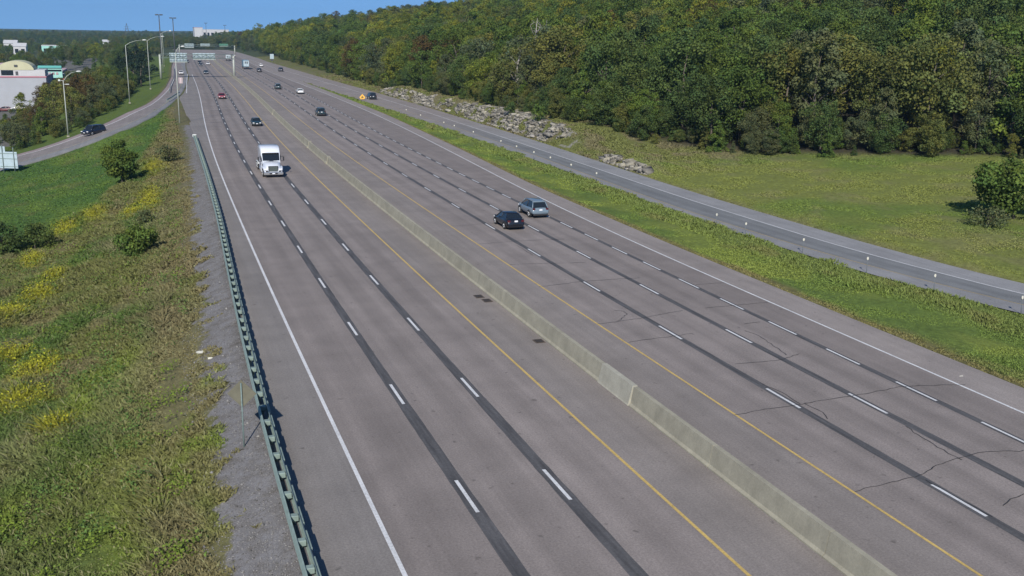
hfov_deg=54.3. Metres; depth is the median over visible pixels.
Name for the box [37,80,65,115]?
broadleaf tree
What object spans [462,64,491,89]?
broadleaf tree
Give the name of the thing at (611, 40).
broadleaf tree
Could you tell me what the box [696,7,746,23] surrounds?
broadleaf tree
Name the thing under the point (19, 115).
broadleaf tree
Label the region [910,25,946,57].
broadleaf tree
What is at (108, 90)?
broadleaf tree
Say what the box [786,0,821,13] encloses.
broadleaf tree
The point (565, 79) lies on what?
broadleaf tree
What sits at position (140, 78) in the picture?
conifer
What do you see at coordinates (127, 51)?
conifer
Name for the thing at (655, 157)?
field grass
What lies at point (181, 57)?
sign gantry
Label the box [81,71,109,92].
broadleaf tree
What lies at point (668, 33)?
broadleaf tree
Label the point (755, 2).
broadleaf tree
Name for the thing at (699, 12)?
broadleaf tree
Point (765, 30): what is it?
broadleaf tree
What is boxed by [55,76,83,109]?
broadleaf tree
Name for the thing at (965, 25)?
broadleaf tree
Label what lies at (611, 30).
broadleaf tree
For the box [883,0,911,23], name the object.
broadleaf tree
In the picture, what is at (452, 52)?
broadleaf tree
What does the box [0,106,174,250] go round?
mown grass
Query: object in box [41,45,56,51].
store building
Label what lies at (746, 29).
broadleaf tree
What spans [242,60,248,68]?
lorry
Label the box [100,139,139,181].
tree
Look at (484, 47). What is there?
broadleaf tree
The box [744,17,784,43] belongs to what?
broadleaf tree
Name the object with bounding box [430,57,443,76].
broadleaf tree
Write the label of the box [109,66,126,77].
broadleaf tree
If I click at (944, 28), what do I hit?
broadleaf tree
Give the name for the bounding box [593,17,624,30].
broadleaf tree
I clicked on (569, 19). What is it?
broadleaf tree
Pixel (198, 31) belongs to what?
factory building
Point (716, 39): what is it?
broadleaf tree
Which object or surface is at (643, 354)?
yellow edge lines
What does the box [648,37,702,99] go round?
broadleaf tree
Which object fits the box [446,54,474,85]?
broadleaf tree
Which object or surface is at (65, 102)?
light pole
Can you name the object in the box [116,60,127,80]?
conifer
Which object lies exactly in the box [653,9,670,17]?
broadleaf tree
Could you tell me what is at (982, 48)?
broadleaf tree
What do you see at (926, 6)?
broadleaf tree
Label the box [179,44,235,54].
sign gantry
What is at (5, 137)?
broadleaf tree
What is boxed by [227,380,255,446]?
warning sign
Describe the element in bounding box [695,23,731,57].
broadleaf tree
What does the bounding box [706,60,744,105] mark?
broadleaf tree
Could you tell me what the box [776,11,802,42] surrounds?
broadleaf tree
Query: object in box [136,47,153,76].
conifer
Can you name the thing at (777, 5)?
broadleaf tree
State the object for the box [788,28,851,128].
broadleaf tree
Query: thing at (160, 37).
mast light
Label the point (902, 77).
broadleaf tree
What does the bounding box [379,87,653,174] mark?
limestone rubble
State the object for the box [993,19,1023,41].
broadleaf tree
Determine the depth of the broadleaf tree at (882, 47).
159.01 m
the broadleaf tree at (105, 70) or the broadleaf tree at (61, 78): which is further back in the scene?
the broadleaf tree at (105, 70)
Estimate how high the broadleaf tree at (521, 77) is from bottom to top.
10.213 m
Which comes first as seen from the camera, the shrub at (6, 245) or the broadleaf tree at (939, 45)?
the shrub at (6, 245)
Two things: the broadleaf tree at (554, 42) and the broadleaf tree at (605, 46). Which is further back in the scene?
the broadleaf tree at (554, 42)
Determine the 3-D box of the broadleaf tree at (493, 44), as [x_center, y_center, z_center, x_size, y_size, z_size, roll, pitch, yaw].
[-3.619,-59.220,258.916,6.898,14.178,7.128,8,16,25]
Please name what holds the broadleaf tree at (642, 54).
on the ground at (142, 95)
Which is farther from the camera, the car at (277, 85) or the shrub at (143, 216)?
the car at (277, 85)
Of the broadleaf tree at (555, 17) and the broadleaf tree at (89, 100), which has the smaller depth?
the broadleaf tree at (89, 100)
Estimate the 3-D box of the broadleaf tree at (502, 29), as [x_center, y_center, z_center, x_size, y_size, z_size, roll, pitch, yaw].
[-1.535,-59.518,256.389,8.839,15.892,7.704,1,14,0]
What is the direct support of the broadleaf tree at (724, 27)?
on the ground at (142, 95)
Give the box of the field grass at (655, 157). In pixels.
[315,74,1023,282]
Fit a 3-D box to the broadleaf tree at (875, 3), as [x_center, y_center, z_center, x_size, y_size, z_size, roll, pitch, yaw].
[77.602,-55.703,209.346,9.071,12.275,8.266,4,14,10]
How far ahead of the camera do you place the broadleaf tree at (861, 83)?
158.12 m
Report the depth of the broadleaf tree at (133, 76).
321.43 m
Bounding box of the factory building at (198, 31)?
[193,27,228,36]
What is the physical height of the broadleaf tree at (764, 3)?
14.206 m
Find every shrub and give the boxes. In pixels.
[0,220,28,254]
[16,220,56,247]
[112,225,159,255]
[133,209,155,223]
[154,144,179,162]
[503,102,515,113]
[529,103,547,120]
[961,204,1013,228]
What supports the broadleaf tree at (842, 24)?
on the ground at (142, 95)
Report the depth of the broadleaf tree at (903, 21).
163.80 m
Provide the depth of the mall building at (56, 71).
346.85 m
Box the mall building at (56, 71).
[37,66,64,77]
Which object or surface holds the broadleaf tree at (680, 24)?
on the ground at (142, 95)
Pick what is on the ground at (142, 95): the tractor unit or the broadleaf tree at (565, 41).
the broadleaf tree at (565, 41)
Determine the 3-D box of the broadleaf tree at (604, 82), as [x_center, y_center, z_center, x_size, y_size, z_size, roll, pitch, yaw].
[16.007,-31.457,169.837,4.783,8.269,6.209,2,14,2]
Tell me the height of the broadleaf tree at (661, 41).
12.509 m
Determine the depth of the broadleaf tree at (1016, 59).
145.68 m
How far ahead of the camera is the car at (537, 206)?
99.22 m
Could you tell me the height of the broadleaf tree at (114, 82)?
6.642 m
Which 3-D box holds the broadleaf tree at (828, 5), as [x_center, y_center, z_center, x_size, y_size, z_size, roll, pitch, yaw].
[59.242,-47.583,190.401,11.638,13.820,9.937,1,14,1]
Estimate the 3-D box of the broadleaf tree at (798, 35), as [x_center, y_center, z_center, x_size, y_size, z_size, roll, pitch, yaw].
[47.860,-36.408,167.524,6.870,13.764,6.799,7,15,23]
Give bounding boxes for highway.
[173,49,1023,575]
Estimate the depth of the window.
291.92 m
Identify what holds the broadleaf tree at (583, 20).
on the ground at (142, 95)
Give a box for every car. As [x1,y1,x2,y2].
[0,106,10,111]
[81,124,105,134]
[218,93,225,98]
[250,117,261,125]
[274,83,280,88]
[296,88,303,93]
[315,107,325,115]
[366,92,376,98]
[493,211,523,228]
[518,197,548,216]
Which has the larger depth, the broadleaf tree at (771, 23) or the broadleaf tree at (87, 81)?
the broadleaf tree at (87, 81)
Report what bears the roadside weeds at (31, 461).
on the ground at (142, 95)
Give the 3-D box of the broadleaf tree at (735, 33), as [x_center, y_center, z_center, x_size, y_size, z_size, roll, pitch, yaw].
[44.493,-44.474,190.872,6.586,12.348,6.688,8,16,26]
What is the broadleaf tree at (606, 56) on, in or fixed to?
on the ground at (142, 95)
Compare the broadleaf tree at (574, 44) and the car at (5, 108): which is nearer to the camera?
the broadleaf tree at (574, 44)
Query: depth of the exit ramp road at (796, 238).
101.25 m
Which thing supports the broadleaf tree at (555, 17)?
on the ground at (142, 95)
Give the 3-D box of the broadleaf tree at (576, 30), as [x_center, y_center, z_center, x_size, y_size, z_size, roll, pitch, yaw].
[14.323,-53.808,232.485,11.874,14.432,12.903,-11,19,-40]
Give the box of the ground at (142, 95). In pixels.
[0,29,1023,575]
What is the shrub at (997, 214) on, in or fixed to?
on the ground at (142, 95)
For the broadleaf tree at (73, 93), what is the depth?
224.15 m
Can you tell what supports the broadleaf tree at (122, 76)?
on the ground at (142, 95)
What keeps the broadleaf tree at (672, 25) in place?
on the ground at (142, 95)
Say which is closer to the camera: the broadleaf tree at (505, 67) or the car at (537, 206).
the car at (537, 206)
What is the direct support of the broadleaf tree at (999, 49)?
on the ground at (142, 95)
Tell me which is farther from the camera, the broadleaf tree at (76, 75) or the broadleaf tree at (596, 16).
the broadleaf tree at (76, 75)
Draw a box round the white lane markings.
[20,60,1023,575]
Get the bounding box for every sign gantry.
[159,53,234,78]
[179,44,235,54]
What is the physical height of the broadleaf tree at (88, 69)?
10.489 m
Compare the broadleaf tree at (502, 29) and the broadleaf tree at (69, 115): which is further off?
the broadleaf tree at (502, 29)
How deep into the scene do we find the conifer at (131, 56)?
355.82 m
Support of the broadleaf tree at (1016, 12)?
on the ground at (142, 95)
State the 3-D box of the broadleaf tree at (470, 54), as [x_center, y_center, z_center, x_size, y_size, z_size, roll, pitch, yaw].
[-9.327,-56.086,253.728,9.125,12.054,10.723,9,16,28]
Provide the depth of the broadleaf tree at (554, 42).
196.33 m
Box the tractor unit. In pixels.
[256,144,283,176]
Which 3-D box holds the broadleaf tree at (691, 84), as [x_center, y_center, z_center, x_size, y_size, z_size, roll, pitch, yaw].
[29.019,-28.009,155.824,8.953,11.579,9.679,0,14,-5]
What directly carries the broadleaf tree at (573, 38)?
on the ground at (142, 95)
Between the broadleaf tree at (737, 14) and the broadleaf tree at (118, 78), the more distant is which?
the broadleaf tree at (118, 78)
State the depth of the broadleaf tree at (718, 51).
168.38 m
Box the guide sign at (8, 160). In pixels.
[0,145,17,172]
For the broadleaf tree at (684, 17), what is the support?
on the ground at (142, 95)
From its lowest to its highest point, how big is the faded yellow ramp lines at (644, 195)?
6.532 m
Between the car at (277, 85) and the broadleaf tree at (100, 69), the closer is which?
the car at (277, 85)
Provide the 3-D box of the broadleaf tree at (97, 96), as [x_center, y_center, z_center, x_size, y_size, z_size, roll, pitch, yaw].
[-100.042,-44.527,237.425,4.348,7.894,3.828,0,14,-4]
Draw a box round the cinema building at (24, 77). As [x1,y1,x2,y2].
[0,60,53,107]
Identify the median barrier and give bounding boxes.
[213,60,896,575]
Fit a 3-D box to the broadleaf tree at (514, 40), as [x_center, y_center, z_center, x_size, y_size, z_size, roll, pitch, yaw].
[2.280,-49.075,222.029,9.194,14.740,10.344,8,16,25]
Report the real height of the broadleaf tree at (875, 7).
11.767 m
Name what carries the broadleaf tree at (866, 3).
on the ground at (142, 95)
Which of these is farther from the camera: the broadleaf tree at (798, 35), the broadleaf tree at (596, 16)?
the broadleaf tree at (596, 16)
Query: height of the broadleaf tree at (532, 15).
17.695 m
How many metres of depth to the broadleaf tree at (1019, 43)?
153.35 m
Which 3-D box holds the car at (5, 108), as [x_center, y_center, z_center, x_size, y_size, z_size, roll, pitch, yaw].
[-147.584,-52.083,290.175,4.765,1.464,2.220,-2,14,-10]
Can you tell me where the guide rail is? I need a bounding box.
[192,134,321,575]
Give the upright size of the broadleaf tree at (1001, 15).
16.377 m
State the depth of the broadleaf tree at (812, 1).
210.29 m
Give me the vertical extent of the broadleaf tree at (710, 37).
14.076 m
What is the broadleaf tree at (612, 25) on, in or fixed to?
on the ground at (142, 95)
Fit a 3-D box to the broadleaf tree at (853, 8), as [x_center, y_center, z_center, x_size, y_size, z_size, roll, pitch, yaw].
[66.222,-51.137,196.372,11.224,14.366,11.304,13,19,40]
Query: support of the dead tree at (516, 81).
on the ground at (142, 95)
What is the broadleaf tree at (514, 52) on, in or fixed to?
on the ground at (142, 95)
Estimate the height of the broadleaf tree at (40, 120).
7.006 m
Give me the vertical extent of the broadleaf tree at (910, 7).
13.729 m
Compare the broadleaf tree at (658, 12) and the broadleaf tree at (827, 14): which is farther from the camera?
the broadleaf tree at (658, 12)
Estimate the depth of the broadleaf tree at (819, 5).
202.65 m
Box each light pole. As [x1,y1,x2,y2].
[58,71,81,136]
[125,39,145,103]
[147,36,163,89]
[175,46,184,122]
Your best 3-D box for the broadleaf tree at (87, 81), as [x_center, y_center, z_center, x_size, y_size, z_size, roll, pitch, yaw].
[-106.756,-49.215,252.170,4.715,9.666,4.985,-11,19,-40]
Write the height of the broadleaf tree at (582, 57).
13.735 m
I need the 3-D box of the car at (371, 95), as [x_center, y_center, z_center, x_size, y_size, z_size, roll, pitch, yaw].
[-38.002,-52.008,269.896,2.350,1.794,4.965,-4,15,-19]
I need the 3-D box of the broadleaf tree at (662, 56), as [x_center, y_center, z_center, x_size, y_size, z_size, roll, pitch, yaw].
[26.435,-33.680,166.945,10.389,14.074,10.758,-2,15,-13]
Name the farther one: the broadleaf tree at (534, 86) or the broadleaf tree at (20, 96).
the broadleaf tree at (20, 96)
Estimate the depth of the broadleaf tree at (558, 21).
222.52 m
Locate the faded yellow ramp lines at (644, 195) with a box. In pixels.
[24,70,1023,304]
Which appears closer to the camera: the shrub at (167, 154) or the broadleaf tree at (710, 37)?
the shrub at (167, 154)
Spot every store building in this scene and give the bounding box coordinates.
[3,40,18,52]
[13,43,27,53]
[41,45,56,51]
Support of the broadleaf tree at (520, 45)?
on the ground at (142, 95)
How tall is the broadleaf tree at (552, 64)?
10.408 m
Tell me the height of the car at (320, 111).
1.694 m
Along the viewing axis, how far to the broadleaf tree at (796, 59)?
152.32 m
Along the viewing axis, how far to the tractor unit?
125.12 m
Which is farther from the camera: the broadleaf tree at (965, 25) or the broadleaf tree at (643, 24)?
the broadleaf tree at (643, 24)
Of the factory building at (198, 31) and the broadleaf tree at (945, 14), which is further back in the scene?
the factory building at (198, 31)
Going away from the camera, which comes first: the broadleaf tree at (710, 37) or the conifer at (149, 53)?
the broadleaf tree at (710, 37)
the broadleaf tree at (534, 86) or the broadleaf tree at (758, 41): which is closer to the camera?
the broadleaf tree at (758, 41)
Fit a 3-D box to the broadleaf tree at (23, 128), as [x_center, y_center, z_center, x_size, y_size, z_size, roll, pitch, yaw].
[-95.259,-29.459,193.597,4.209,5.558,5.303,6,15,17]
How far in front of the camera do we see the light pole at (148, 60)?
300.34 m
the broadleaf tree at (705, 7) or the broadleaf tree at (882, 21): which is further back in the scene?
the broadleaf tree at (705, 7)
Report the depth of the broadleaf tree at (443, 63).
253.67 m
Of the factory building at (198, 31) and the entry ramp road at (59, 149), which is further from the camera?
the factory building at (198, 31)
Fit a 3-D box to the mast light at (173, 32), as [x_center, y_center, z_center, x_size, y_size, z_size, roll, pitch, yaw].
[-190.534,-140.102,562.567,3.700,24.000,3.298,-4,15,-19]
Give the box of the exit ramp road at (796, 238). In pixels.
[221,50,1023,313]
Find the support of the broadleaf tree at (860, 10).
on the ground at (142, 95)
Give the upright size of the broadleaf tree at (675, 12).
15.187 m
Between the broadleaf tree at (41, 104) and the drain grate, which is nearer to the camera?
the drain grate
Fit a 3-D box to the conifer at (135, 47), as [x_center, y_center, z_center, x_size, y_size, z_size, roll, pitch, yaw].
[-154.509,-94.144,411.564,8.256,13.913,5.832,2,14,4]
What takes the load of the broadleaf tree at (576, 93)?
on the ground at (142, 95)
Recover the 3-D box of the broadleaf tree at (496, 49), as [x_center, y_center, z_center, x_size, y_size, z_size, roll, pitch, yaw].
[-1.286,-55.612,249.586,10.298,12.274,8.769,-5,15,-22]
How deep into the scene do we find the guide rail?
46.39 m
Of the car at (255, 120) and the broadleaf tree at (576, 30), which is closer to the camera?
the car at (255, 120)
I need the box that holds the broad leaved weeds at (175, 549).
[0,167,207,575]
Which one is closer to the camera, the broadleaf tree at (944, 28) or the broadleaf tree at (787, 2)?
the broadleaf tree at (944, 28)
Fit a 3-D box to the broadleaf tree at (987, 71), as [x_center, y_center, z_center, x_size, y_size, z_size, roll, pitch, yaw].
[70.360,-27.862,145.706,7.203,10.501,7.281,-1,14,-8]
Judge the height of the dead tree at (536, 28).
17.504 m
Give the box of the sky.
[0,0,456,31]
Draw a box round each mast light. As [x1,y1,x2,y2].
[155,14,162,63]
[169,17,175,52]
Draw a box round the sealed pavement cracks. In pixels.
[247,110,1023,515]
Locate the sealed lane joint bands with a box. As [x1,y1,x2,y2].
[192,57,1023,575]
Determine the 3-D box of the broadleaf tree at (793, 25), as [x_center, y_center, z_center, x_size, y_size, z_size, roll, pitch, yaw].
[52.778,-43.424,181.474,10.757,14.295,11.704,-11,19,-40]
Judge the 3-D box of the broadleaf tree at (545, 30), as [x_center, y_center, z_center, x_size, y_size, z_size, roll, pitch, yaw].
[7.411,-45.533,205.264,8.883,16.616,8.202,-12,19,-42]
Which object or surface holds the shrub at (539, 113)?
on the ground at (142, 95)
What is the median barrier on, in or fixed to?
on the highway
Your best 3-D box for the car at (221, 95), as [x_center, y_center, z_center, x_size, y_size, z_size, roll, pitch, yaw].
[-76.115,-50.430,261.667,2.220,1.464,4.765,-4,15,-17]
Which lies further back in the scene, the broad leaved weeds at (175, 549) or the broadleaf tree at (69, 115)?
the broadleaf tree at (69, 115)
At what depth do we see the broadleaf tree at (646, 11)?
217.62 m
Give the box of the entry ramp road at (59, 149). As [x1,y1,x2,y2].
[0,62,187,170]
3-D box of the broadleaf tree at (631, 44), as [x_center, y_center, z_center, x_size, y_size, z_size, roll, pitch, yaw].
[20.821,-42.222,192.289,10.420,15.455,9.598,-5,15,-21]
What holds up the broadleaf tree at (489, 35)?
on the ground at (142, 95)
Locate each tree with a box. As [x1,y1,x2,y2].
[0,122,23,148]
[7,115,20,134]
[7,122,34,142]
[12,92,32,112]
[15,111,30,124]
[21,101,51,127]
[31,81,56,105]
[31,106,49,135]
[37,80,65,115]
[52,77,69,98]
[54,81,97,113]
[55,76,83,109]
[55,86,86,115]
[64,71,72,79]
[65,107,77,128]
[73,73,83,100]
[78,74,99,96]
[81,67,93,80]
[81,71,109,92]
[84,84,100,104]
[85,90,94,116]
[94,82,117,100]
[95,65,104,72]
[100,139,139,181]
[101,66,113,77]
[107,79,121,89]
[108,75,126,88]
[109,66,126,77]
[119,72,126,80]
[121,70,137,83]
[405,50,436,86]
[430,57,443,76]
[431,27,473,66]
[436,54,450,75]
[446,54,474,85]
[448,37,500,68]
[456,44,481,61]
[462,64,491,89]
[465,31,498,51]
[482,51,498,73]
[485,58,518,105]
[489,33,505,60]
[491,25,513,59]
[491,41,508,60]
[497,68,516,95]
[499,45,508,69]
[502,37,533,59]
[503,33,534,69]
[507,43,532,77]
[509,48,526,100]
[516,58,532,88]
[518,10,546,38]
[520,23,593,86]
[523,18,546,51]
[524,25,566,86]
[528,13,567,37]
[528,52,554,97]
[529,59,570,99]
[541,33,577,64]
[547,18,569,39]
[548,67,578,98]
[550,39,587,75]
[562,13,583,30]
[562,25,587,43]
[566,32,584,40]
[569,35,643,100]
[570,70,592,113]
[574,40,602,101]
[577,16,597,41]
[579,9,617,44]
[579,39,623,93]
[592,78,614,124]
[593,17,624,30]
[596,12,622,46]
[600,25,630,44]
[600,27,640,85]
[602,60,663,113]
[603,32,625,59]
[617,49,660,100]
[619,17,659,61]
[622,8,663,32]
[638,13,669,42]
[639,30,692,86]
[641,43,702,121]
[648,35,670,65]
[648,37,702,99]
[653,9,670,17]
[656,21,676,34]
[661,6,682,34]
[661,13,693,25]
[670,72,721,142]
[673,19,692,35]
[685,0,714,27]
[685,30,736,86]
[689,17,710,56]
[690,29,728,79]
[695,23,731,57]
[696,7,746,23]
[701,3,722,16]
[703,46,733,83]
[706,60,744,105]
[708,49,763,134]
[711,8,759,45]
[712,1,730,16]
[715,5,764,39]
[717,37,798,110]
[719,16,731,32]
[722,34,785,97]
[727,0,749,22]
[727,23,760,53]
[728,0,772,21]
[729,0,781,10]
[730,22,755,48]
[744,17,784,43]
[749,1,794,28]
[751,0,780,21]
[753,28,777,68]
[754,0,801,16]
[756,19,784,40]
[757,41,814,124]
[773,9,822,49]
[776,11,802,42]
[782,29,811,74]
[783,49,813,123]
[784,0,804,20]
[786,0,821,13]
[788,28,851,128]
[791,31,884,121]
[798,7,845,47]
[802,0,826,9]
[804,1,849,25]
[808,0,860,17]
[815,16,868,93]
[820,0,871,21]
[830,0,864,16]
[838,25,895,104]
[846,0,877,14]
[848,8,901,38]
[848,46,882,116]
[851,15,866,46]
[851,41,889,105]
[854,23,896,72]
[865,6,885,31]
[867,0,900,15]
[873,17,921,55]
[876,42,932,122]
[881,8,916,33]
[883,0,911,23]
[892,21,925,51]
[900,0,961,33]
[903,0,923,19]
[907,0,945,36]
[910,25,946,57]
[929,31,973,79]
[933,0,992,73]
[941,18,987,120]
[946,38,1023,137]
[956,0,982,36]
[959,21,1023,93]
[962,0,997,25]
[963,0,1019,44]
[967,26,995,97]
[969,62,1015,117]
[971,153,1023,219]
[972,0,1023,20]
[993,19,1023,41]
[996,22,1023,72]
[999,16,1023,36]
[1008,50,1023,66]
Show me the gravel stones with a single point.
(258, 489)
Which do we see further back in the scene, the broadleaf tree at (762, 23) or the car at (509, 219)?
the broadleaf tree at (762, 23)
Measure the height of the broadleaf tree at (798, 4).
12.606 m
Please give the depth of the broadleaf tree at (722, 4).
234.31 m
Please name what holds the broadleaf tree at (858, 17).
on the ground at (142, 95)
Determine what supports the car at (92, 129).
on the entry ramp road at (59, 149)
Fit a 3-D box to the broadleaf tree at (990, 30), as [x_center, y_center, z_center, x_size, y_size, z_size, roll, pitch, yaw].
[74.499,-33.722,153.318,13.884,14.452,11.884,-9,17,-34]
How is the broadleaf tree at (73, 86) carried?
on the ground at (142, 95)
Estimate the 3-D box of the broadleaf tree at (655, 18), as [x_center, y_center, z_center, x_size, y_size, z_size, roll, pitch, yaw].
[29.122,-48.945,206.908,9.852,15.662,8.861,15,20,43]
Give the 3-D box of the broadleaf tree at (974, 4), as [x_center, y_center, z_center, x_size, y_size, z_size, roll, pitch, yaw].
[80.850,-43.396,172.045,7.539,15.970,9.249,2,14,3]
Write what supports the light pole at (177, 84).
on the ground at (142, 95)
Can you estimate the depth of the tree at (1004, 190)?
95.88 m
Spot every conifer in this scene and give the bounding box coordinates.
[114,53,125,71]
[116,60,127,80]
[121,44,131,66]
[126,49,139,73]
[130,43,144,67]
[132,53,149,86]
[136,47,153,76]
[144,46,158,71]
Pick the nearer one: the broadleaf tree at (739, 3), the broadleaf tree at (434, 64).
the broadleaf tree at (739, 3)
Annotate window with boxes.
[1,70,12,74]
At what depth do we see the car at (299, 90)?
286.17 m
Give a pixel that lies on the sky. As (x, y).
(112, 15)
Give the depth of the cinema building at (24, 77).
293.23 m
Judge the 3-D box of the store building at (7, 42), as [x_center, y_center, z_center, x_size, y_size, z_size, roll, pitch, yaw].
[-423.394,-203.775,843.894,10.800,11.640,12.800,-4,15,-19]
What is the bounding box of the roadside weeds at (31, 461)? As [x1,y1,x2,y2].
[0,112,261,575]
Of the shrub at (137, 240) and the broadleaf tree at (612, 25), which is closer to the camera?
the shrub at (137, 240)
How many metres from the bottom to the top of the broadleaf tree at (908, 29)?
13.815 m
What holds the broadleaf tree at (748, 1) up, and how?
on the ground at (142, 95)
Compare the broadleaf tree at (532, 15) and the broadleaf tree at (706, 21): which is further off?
the broadleaf tree at (532, 15)
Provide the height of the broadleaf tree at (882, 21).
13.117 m
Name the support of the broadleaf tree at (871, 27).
on the ground at (142, 95)
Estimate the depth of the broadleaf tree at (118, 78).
291.07 m
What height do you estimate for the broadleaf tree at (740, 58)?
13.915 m
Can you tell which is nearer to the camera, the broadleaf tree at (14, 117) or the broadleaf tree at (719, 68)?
the broadleaf tree at (719, 68)
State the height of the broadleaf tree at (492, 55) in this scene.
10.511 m
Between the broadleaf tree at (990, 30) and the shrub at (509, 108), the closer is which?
the broadleaf tree at (990, 30)
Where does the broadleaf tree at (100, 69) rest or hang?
on the ground at (142, 95)
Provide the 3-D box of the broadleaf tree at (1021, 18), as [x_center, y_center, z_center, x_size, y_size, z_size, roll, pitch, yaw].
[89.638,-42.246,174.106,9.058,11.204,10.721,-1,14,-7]
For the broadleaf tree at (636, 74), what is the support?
on the ground at (142, 95)
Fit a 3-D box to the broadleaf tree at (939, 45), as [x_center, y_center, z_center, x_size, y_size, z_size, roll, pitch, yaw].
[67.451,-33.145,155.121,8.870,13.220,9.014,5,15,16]
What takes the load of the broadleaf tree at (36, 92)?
on the ground at (142, 95)
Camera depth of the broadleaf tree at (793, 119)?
158.90 m
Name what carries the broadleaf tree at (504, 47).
on the ground at (142, 95)
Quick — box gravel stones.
[176,139,304,575]
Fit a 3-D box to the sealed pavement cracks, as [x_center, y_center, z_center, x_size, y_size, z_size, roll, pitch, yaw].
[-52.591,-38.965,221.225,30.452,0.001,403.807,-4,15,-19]
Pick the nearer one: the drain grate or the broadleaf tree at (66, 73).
the drain grate
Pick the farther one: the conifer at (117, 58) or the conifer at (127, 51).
the conifer at (127, 51)
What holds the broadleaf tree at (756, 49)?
on the ground at (142, 95)
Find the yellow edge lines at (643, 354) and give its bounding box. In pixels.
[207,60,982,575]
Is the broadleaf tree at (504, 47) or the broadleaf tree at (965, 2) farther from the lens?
the broadleaf tree at (504, 47)
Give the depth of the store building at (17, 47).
788.64 m
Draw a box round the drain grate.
[533,339,544,342]
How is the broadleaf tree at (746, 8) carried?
on the ground at (142, 95)
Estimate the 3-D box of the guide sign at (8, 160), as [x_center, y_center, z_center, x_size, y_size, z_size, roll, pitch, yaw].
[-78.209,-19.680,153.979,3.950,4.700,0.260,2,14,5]
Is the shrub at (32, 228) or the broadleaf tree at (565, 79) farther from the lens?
the broadleaf tree at (565, 79)

